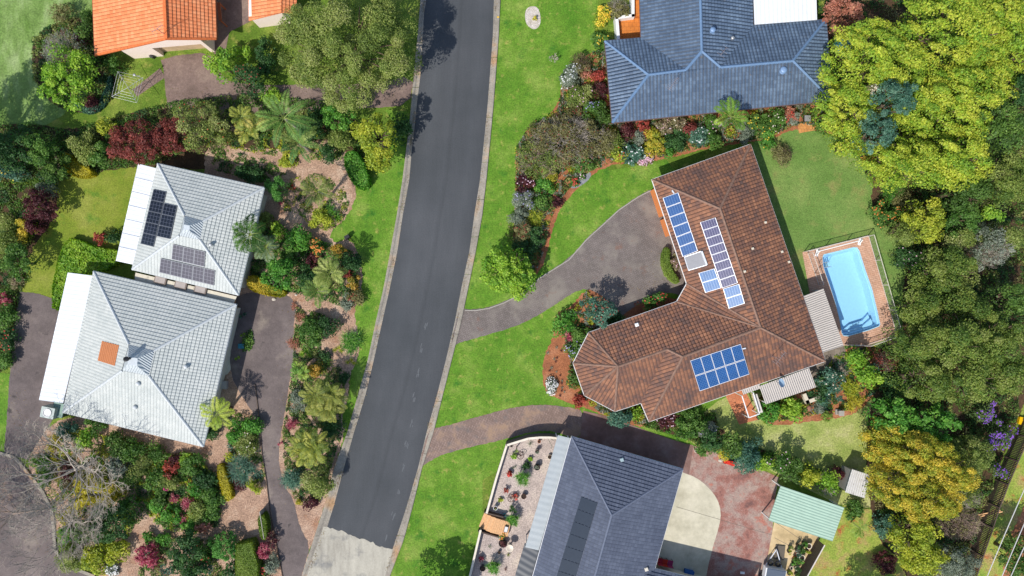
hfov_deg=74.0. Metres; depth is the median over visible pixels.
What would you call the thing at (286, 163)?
shrub
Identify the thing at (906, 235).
tree
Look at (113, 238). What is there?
shrub
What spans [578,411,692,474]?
driveway
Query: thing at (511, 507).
yucca plant
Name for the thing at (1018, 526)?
red track
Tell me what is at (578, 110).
shrub
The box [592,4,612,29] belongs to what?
shrub
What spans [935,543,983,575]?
tree
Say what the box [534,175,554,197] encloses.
shrub
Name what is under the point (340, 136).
shrub
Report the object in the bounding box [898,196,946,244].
tree
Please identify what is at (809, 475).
shrub
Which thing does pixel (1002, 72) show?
tree
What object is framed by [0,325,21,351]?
shrub
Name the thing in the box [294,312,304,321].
bromeliad plant
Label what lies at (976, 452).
tree
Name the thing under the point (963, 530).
bare shrub
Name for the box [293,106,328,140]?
shrub
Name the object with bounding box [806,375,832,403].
shrub
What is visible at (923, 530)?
tree
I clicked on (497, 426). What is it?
driveway
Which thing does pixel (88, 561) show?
shrub
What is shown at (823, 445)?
back lawn
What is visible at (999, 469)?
shrub
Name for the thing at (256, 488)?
shrub
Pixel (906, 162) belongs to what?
tree
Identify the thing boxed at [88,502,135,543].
tree
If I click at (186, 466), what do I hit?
shrub
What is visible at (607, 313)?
tree
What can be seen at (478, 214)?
kerb
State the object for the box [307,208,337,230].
shrub
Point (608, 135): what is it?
twiggy shrub
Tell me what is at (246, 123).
broad leaved palm
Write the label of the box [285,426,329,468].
clumping palm
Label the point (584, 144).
twiggy shrub
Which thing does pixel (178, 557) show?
tree
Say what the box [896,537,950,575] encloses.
tree
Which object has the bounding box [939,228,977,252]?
tree
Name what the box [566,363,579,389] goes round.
shrub
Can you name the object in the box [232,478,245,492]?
shrub
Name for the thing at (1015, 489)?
strip
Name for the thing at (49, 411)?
air conditioner
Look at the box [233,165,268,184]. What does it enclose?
shrub
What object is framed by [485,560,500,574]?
yucca plant
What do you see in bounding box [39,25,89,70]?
bare shrub
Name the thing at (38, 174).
shrub
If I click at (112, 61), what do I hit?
shrub
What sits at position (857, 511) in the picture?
shrub
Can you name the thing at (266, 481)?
drive edging
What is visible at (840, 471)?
shrub
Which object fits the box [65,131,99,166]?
shrub
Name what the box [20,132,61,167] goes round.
tree
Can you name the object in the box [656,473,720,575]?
courtyard slab
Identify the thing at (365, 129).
tree
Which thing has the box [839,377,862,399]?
strap leaf plant
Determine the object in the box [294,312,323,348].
shrub
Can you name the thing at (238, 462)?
shrub
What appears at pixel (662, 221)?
garage door
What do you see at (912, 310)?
tree
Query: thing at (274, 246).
palm tree
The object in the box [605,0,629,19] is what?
twiggy shrub
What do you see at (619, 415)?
shrub
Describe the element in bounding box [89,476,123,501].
shrub
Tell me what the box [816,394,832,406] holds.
shrub
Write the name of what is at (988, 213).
tree
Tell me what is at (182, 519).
cordyline plant
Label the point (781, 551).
ramp
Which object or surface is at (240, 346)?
crate
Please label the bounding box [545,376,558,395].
flower bush
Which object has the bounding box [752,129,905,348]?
back lawn
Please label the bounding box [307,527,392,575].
concrete road section
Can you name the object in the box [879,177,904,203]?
strap leaf plant
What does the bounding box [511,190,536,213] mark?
shrub
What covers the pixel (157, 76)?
path
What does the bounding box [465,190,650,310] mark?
driveway edging
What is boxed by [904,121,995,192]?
tree
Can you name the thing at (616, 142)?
shrub
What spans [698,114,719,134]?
shrub
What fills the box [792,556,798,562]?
plant pot
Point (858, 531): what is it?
broad leaved palm
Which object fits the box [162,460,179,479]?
shrub
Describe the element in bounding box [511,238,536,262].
shrub
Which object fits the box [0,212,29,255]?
shrub
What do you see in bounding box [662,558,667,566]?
camp chair
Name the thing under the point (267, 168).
ground cover
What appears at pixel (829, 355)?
garden path
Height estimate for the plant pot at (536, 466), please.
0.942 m
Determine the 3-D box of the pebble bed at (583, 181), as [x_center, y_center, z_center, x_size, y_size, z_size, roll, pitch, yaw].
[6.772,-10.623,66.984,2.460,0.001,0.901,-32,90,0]
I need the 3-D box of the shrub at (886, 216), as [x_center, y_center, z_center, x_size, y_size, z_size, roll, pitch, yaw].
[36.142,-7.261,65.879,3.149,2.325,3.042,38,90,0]
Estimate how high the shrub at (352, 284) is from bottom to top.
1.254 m
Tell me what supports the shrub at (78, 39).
on the garden bed at (37, 59)
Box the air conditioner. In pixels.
[40,404,58,418]
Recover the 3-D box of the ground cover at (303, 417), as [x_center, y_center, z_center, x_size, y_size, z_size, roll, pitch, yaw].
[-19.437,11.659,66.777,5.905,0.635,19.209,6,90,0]
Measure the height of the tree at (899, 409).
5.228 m
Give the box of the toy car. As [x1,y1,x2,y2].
[723,460,734,465]
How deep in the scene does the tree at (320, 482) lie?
64.20 m
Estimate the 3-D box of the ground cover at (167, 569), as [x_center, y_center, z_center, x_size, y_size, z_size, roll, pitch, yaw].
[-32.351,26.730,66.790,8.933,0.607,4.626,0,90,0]
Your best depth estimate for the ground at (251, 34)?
67.00 m
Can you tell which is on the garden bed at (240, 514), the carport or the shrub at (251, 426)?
the shrub at (251, 426)
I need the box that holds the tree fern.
[200,396,234,430]
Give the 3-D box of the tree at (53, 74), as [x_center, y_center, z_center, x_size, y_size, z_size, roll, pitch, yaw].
[-41.901,-19.946,64.748,5.255,4.565,6.390,23,90,0]
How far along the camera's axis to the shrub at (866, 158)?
66.30 m
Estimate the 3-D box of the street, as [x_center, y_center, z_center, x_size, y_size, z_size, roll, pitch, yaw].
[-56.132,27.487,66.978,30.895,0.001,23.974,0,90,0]
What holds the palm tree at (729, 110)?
on the garden bed at (565, 197)
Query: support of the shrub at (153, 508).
on the garden bed at (240, 514)
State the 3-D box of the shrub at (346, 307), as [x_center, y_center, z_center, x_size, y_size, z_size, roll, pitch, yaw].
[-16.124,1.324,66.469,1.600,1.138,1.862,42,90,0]
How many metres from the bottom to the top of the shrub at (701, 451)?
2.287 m
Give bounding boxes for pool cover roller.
[815,237,862,256]
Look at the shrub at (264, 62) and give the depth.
65.42 m
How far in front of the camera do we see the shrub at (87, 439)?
65.38 m
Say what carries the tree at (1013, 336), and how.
on the garden bed at (871, 13)
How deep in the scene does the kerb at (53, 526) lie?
66.87 m
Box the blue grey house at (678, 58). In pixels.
[604,0,830,123]
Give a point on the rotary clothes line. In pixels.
(128, 87)
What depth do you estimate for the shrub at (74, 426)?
66.03 m
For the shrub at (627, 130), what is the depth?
65.91 m
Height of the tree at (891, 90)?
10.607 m
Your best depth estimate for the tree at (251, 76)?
64.25 m
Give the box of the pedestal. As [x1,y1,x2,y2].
[835,409,843,415]
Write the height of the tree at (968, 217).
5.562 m
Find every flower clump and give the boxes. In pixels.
[571,178,579,186]
[579,173,585,179]
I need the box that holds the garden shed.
[838,465,869,497]
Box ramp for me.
[774,545,784,559]
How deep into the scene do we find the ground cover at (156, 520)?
66.69 m
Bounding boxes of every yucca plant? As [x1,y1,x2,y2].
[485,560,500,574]
[506,514,518,526]
[508,505,517,512]
[513,470,529,487]
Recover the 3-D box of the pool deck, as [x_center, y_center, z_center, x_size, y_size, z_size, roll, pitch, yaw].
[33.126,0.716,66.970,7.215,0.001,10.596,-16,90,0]
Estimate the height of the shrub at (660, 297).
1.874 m
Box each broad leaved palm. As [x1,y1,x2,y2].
[229,104,266,144]
[290,361,308,381]
[850,519,869,537]
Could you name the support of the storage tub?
on the courtyard slab at (689, 539)
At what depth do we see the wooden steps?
66.44 m
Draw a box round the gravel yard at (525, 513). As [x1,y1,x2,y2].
[471,439,556,575]
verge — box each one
[330,109,409,459]
[390,0,789,575]
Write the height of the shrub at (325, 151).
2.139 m
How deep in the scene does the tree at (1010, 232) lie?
62.53 m
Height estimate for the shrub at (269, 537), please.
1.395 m
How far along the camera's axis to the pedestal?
66.45 m
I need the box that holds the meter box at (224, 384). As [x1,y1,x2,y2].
[221,381,227,388]
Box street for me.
[0,455,86,575]
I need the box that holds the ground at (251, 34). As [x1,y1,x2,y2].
[1,0,1023,575]
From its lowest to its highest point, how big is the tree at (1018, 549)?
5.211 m
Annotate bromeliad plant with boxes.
[286,337,298,350]
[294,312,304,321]
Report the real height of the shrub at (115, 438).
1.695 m
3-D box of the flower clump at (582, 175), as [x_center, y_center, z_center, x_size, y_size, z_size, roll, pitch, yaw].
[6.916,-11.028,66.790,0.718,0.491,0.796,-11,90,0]
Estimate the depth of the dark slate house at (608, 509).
63.48 m
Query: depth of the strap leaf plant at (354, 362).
66.83 m
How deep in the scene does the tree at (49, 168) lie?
64.67 m
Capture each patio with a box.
[726,390,757,424]
[798,120,817,132]
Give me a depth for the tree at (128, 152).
63.78 m
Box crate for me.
[238,344,244,348]
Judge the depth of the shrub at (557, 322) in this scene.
65.82 m
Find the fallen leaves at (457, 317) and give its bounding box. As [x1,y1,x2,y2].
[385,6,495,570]
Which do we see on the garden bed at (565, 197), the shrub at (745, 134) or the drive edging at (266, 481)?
the shrub at (745, 134)
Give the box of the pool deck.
[802,237,895,345]
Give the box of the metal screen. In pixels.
[259,508,264,538]
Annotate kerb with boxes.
[0,451,94,575]
[302,0,425,575]
[385,0,499,575]
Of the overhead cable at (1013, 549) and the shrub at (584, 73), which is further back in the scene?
the shrub at (584, 73)
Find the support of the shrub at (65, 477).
on the garden bed at (240, 514)
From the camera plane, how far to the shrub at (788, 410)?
65.67 m
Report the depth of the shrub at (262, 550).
65.87 m
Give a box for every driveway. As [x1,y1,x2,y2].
[4,292,71,458]
[161,53,412,134]
[230,292,308,575]
[420,405,582,464]
[452,189,684,343]
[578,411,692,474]
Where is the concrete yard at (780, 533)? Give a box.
[767,522,818,575]
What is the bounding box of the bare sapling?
[817,470,834,495]
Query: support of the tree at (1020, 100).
on the garden bed at (871, 13)
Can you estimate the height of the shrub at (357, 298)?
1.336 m
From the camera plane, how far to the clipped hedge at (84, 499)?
66.17 m
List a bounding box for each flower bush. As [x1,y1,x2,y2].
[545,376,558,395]
[636,152,653,166]
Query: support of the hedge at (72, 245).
on the back lawn at (88, 208)
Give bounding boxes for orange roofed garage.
[248,0,296,27]
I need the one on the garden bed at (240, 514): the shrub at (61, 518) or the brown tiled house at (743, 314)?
the shrub at (61, 518)
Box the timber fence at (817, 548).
[799,539,824,575]
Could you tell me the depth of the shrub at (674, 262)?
66.42 m
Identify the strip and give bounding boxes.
[0,373,9,451]
[68,75,113,114]
[975,446,1023,575]
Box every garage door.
[158,44,204,51]
[650,189,662,216]
[660,219,669,236]
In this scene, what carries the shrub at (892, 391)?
on the garden bed at (871, 13)
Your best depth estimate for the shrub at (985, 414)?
64.97 m
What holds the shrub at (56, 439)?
on the garden bed at (240, 514)
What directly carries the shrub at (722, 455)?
on the garden bed at (722, 431)
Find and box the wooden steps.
[478,510,509,537]
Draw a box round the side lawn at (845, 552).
[808,508,905,575]
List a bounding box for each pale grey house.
[39,271,240,446]
[116,163,266,302]
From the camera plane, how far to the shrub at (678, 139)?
65.97 m
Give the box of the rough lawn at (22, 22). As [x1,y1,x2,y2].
[0,0,92,124]
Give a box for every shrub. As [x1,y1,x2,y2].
[0,165,30,182]
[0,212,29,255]
[0,292,12,305]
[0,302,19,328]
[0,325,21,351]
[0,347,16,368]
[7,277,26,289]
[10,229,34,244]
[15,218,39,234]
[22,210,51,235]
[28,453,52,470]
[34,467,55,486]
[35,171,65,186]
[35,179,60,198]
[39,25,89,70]
[47,2,81,30]
[48,434,61,446]
[53,421,80,442]
[54,543,86,573]
[58,525,75,543]
[59,459,75,480]
[59,517,70,525]
[62,153,97,178]
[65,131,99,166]
[72,472,97,496]
[73,30,92,47]
[73,424,97,448]
[74,8,93,42]
[74,519,104,543]
[79,541,116,574]
[83,418,107,436]
[85,95,99,111]
[87,141,115,169]
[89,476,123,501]
[93,232,107,245]
[95,116,118,135]
[103,229,121,243]
[103,563,119,575]
[104,54,130,75]
[104,430,127,457]
[104,456,133,479]
[104,539,129,564]
[115,469,140,490]
[116,490,143,525]
[119,436,149,464]
[125,453,153,481]
[134,541,161,568]
[142,530,154,544]
[143,465,167,491]
[147,440,166,461]
[147,495,167,513]
[152,487,171,507]
[155,531,171,546]
[156,473,180,490]
[159,503,181,523]
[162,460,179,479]
[168,452,180,466]
[176,555,212,575]
[178,451,190,462]
[179,452,208,476]
[180,516,196,534]
[186,481,202,496]
[186,499,206,524]
[192,466,218,489]
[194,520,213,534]
[194,543,212,562]
[200,487,225,514]
[201,502,221,524]
[206,422,220,441]
[207,530,238,561]
[221,560,237,575]
[223,452,234,461]
[225,417,246,444]
[225,453,257,486]
[229,45,251,65]
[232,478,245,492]
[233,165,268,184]
[234,430,259,459]
[239,415,265,436]
[242,329,253,351]
[245,479,262,494]
[254,35,279,81]
[256,542,274,559]
[258,85,288,103]
[259,210,274,228]
[259,563,268,575]
[263,176,290,201]
[264,551,279,574]
[265,529,279,545]
[270,221,283,239]
[277,153,298,168]
[279,245,307,267]
[283,223,311,253]
[290,386,308,413]
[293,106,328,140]
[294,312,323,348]
[295,262,316,289]
[295,498,302,504]
[302,494,318,511]
[305,252,318,270]
[306,360,325,377]
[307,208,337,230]
[309,237,325,256]
[315,316,343,337]
[318,142,338,164]
[319,349,331,362]
[320,414,346,437]
[327,121,355,151]
[330,243,346,257]
[338,330,364,355]
[338,371,350,383]
[340,251,362,274]
[340,266,353,278]
[340,293,353,312]
[345,287,367,307]
[346,275,360,289]
[388,112,412,147]
[506,207,528,227]
[506,470,511,476]
[508,220,532,245]
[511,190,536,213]
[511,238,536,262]
[514,174,535,192]
[515,138,563,180]
[522,461,530,469]
[523,112,603,171]
[524,226,546,248]
[532,195,549,210]
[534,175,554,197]
[545,171,557,181]
[550,195,563,208]
[550,309,577,337]
[558,63,580,90]
[562,340,581,357]
[564,331,572,341]
[565,84,594,108]
[566,103,584,119]
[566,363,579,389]
[569,50,591,76]
[570,152,595,173]
[570,326,593,342]
[572,394,588,409]
[580,66,593,79]
[581,101,599,120]
[589,70,606,81]
[590,30,612,52]
[590,80,608,99]
[591,99,610,127]
[591,127,618,155]
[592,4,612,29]
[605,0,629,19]
[606,311,625,324]
[606,407,632,428]
[607,131,625,152]
[608,144,629,163]
[619,122,636,141]
[620,142,646,166]
[624,405,642,421]
[631,128,645,145]
[634,120,650,137]
[642,128,665,157]
[642,291,666,311]
[654,118,674,135]
[656,413,679,431]
[664,127,688,155]
[664,148,673,158]
[670,253,678,270]
[671,117,685,130]
[672,406,708,440]
[682,120,696,135]
[689,126,713,147]
[693,437,711,456]
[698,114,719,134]
[698,421,717,438]
[701,428,724,453]
[706,130,723,150]
[716,448,728,460]
[717,430,742,459]
[730,436,763,473]
[732,122,754,144]
[745,111,770,139]
[752,454,775,472]
[757,130,776,150]
[757,401,780,425]
[761,107,786,135]
[761,450,790,473]
[769,142,795,168]
[774,456,804,483]
[778,396,802,423]
[783,106,798,123]
[787,112,799,126]
[797,460,821,488]
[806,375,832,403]
[810,401,824,414]
[811,468,840,496]
[812,114,836,134]
[814,366,845,395]
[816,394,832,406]
[820,410,832,421]
[827,464,845,479]
[841,498,864,520]
[858,144,876,163]
[865,199,903,229]
[868,510,895,538]
[870,549,897,574]
[871,351,898,372]
[877,371,910,397]
[887,246,924,270]
[891,188,915,211]
[933,506,984,541]
[955,488,984,509]
[964,400,996,423]
[976,418,1018,450]
[989,460,1008,479]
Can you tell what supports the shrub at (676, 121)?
on the garden bed at (565, 197)
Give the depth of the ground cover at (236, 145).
66.86 m
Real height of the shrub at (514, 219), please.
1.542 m
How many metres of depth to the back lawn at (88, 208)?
67.00 m
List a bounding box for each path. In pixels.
[133,68,164,95]
[213,0,249,53]
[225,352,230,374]
[803,346,852,381]
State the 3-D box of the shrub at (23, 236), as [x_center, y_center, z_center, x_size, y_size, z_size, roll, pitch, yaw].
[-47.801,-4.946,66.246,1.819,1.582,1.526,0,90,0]
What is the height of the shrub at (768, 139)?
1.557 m
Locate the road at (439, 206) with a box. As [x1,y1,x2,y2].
[327,0,493,548]
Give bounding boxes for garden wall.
[469,433,558,575]
[801,392,820,403]
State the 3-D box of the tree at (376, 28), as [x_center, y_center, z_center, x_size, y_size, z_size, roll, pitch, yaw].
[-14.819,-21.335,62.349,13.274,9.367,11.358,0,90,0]
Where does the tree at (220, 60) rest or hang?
on the ground at (251, 34)
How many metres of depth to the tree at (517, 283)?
63.27 m
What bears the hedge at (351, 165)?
on the verge at (367, 225)
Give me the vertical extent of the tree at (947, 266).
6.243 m
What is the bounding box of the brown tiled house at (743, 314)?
[573,144,843,421]
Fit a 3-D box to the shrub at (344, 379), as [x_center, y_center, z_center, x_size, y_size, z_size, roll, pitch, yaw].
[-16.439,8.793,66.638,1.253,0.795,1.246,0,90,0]
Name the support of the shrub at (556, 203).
on the garden bed at (565, 197)
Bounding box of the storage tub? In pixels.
[684,568,694,574]
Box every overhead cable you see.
[987,490,1023,575]
[1002,524,1023,575]
[1011,547,1023,575]
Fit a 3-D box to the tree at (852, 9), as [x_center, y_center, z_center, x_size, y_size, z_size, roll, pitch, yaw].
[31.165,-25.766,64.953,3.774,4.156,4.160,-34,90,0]
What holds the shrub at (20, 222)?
on the garden bed at (37, 236)
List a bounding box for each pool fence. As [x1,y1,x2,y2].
[803,234,900,345]
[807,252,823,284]
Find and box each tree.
[0,124,37,173]
[0,242,39,281]
[0,414,130,542]
[0,466,51,530]
[0,471,102,575]
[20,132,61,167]
[22,187,59,221]
[36,41,99,113]
[40,150,73,182]
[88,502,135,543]
[106,118,167,165]
[149,116,188,155]
[166,528,203,575]
[171,99,232,155]
[201,46,238,83]
[232,63,267,97]
[232,213,271,252]
[254,235,279,262]
[255,88,316,147]
[260,256,295,291]
[273,0,423,115]
[277,119,321,163]
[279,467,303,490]
[299,463,336,499]
[300,174,336,207]
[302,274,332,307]
[312,254,347,289]
[320,103,356,131]
[349,112,397,158]
[363,147,394,175]
[479,240,536,301]
[579,296,618,329]
[714,97,748,129]
[810,75,883,134]
[816,16,928,103]
[822,0,864,33]
[823,116,880,157]
[834,114,898,157]
[842,83,878,107]
[844,78,918,121]
[845,345,869,371]
[846,135,946,193]
[854,364,883,389]
[857,415,910,471]
[862,397,921,434]
[862,460,926,511]
[877,74,958,137]
[878,321,952,366]
[879,358,956,403]
[880,429,954,481]
[881,219,916,246]
[885,510,943,558]
[887,0,1013,83]
[888,284,943,329]
[894,476,966,527]
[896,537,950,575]
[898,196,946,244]
[901,61,1007,142]
[901,245,979,294]
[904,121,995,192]
[906,402,963,442]
[910,318,990,368]
[917,446,982,495]
[923,351,1007,403]
[933,171,993,214]
[934,281,994,323]
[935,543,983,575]
[939,200,983,240]
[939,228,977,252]
[945,86,1023,153]
[947,431,995,477]
[950,53,1020,103]
[955,0,1023,88]
[957,311,1023,365]
[960,142,1023,212]
[960,204,1006,221]
[962,222,1016,271]
[975,220,1023,253]
[978,279,1023,318]
[983,68,1023,114]
[986,349,1023,395]
[990,531,1023,575]
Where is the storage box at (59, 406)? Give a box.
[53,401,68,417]
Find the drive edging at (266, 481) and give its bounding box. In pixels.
[255,384,282,575]
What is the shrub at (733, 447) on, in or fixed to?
on the garden bed at (722, 431)
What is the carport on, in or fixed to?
on the ground at (251, 34)
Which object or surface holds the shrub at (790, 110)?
on the garden bed at (565, 197)
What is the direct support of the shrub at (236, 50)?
on the ground at (251, 34)
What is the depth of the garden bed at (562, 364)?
66.99 m
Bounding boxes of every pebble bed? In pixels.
[525,6,540,28]
[570,172,590,187]
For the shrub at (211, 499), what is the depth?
65.96 m
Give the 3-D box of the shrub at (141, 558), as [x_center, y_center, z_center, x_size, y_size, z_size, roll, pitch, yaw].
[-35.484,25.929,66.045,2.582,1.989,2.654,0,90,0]
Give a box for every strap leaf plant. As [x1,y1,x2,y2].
[44,444,55,452]
[48,453,57,466]
[300,347,312,358]
[323,202,342,224]
[332,345,343,353]
[345,357,356,365]
[528,208,545,226]
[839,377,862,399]
[845,396,864,413]
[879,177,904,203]
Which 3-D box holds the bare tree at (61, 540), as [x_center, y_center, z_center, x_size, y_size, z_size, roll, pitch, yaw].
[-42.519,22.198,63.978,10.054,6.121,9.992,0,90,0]
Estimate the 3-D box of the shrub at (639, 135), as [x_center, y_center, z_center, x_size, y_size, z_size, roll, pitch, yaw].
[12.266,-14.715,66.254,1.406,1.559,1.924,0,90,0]
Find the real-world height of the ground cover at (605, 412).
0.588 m
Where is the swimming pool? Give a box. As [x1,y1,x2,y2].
[820,247,879,335]
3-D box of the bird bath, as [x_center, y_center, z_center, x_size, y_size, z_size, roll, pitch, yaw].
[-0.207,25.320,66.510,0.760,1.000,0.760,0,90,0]
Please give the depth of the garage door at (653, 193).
66.10 m
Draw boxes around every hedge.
[51,237,122,310]
[65,493,113,513]
[217,463,235,500]
[234,537,263,575]
[246,275,287,297]
[257,511,270,539]
[343,149,371,190]
[660,247,679,284]
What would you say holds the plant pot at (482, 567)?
on the gravel yard at (525, 513)
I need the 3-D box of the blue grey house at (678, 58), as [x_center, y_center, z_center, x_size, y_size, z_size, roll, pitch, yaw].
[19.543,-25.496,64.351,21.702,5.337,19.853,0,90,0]
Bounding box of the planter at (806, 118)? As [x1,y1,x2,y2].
[803,115,810,121]
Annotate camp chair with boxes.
[657,557,662,565]
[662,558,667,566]
[667,559,673,568]
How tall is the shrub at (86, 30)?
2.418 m
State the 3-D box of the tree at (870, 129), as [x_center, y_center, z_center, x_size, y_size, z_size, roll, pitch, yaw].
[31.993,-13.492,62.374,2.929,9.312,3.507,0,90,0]
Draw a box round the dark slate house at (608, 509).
[515,433,701,575]
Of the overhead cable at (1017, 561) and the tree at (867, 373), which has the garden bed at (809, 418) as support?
the tree at (867, 373)
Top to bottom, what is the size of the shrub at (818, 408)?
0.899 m
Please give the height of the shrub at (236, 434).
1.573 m
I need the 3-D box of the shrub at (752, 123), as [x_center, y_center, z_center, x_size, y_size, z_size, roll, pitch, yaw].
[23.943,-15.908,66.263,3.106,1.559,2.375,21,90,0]
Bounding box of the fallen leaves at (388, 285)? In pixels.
[309,1,425,573]
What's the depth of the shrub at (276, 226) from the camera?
66.30 m
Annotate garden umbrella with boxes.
[834,38,851,52]
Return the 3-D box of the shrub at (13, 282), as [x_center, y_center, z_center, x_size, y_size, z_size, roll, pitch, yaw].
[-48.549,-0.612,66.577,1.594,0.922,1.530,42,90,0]
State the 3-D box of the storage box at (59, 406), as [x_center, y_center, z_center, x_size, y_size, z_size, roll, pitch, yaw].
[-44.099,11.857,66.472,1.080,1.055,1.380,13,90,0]
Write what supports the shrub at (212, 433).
on the garden bed at (240, 514)
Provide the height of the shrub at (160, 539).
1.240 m
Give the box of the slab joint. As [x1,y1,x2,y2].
[678,447,804,553]
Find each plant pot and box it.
[480,564,485,570]
[499,539,506,547]
[534,464,539,469]
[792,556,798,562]
[794,565,801,572]
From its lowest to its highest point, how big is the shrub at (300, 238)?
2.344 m
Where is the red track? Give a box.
[1003,506,1023,575]
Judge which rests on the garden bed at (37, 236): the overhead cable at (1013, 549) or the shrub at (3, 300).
the shrub at (3, 300)
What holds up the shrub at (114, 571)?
on the garden bed at (240, 514)
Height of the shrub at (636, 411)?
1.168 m
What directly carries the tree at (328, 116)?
on the garden bed at (194, 160)
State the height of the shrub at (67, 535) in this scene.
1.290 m
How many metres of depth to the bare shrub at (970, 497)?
65.13 m
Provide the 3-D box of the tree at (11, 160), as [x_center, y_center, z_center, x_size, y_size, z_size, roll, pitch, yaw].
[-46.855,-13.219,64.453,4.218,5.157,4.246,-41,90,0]
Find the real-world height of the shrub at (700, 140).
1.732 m
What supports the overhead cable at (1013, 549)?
attached to the cable pole
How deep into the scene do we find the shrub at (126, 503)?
65.78 m
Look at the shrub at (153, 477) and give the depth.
65.96 m
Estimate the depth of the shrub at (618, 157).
65.89 m
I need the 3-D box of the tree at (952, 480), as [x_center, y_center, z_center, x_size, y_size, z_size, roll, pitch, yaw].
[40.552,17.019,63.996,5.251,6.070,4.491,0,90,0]
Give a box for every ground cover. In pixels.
[0,93,365,371]
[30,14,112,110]
[35,428,149,575]
[134,453,218,532]
[138,536,225,575]
[206,129,344,159]
[210,147,285,182]
[219,403,265,486]
[249,227,359,306]
[281,307,344,501]
[283,173,348,228]
[513,49,842,272]
[563,291,661,424]
[634,412,843,490]
[760,344,882,423]
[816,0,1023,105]
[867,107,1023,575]
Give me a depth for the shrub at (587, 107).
65.90 m
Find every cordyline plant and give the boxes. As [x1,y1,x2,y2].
[150,562,162,571]
[168,493,181,504]
[179,512,187,523]
[180,497,196,511]
[285,416,299,431]
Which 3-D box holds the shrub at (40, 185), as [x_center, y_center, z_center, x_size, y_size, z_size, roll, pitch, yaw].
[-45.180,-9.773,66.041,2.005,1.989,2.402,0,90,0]
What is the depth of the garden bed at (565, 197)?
66.99 m
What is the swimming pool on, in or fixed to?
in the pool deck
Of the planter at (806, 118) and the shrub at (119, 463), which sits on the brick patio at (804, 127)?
the planter at (806, 118)
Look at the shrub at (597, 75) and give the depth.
65.86 m
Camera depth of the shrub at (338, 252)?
65.99 m
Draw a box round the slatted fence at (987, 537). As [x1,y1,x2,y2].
[964,419,1023,575]
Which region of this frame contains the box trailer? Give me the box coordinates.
[759,548,786,575]
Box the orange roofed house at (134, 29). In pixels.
[92,0,217,58]
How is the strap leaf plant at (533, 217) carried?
on the garden bed at (565, 197)
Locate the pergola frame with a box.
[735,392,762,417]
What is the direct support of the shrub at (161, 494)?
on the garden bed at (240, 514)
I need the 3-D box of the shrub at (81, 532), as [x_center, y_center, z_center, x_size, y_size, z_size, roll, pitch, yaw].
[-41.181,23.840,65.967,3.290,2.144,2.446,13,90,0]
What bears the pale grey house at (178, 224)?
on the ground at (251, 34)
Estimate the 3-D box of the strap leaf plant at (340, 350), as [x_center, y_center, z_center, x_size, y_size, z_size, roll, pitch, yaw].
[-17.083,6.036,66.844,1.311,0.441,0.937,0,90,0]
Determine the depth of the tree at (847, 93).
60.48 m
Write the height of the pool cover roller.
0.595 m
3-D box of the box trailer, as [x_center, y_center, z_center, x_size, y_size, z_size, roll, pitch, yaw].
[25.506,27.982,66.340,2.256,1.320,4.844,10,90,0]
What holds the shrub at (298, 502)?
on the garden bed at (240, 514)
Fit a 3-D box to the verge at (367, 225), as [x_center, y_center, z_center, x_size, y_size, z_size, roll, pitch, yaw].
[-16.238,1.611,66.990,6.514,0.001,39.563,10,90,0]
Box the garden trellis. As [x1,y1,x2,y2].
[217,2,227,26]
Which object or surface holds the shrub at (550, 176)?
on the garden bed at (565, 197)
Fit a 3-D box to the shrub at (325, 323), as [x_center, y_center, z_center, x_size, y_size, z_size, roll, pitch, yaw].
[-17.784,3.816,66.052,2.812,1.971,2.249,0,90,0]
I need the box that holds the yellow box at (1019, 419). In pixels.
[1017,417,1023,424]
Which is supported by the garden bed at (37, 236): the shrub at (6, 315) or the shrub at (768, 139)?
the shrub at (6, 315)
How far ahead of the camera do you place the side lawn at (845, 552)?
67.00 m
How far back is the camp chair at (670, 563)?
66.53 m
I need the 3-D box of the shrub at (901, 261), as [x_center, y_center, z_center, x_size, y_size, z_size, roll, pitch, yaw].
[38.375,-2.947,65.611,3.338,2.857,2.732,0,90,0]
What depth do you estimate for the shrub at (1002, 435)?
65.08 m
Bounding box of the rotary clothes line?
[112,72,142,102]
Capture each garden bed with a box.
[0,105,366,181]
[0,183,57,372]
[28,140,362,575]
[32,18,114,112]
[513,51,843,274]
[542,290,677,426]
[647,414,837,482]
[759,345,880,424]
[824,0,1023,575]
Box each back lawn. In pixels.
[5,167,136,298]
[691,393,872,507]
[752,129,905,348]
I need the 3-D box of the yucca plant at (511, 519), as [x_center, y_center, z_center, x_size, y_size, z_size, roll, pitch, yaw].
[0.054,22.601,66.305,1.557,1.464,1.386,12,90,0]
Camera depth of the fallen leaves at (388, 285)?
66.94 m
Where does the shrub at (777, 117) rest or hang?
on the garden bed at (565, 197)
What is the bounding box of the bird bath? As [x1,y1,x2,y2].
[506,543,513,551]
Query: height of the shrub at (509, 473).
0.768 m
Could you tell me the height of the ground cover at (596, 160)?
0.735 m
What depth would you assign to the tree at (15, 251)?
64.19 m
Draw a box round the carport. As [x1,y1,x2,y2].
[761,480,843,540]
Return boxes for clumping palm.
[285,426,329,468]
[298,375,350,422]
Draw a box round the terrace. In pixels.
[613,0,639,38]
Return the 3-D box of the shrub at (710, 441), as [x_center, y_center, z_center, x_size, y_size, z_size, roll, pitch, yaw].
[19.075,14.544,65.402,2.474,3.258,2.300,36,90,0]
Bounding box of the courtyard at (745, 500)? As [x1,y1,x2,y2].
[689,444,778,575]
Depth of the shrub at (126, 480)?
65.87 m
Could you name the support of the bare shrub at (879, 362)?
on the garden bed at (809, 418)
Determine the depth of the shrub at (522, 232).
65.58 m
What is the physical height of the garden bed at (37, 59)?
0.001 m

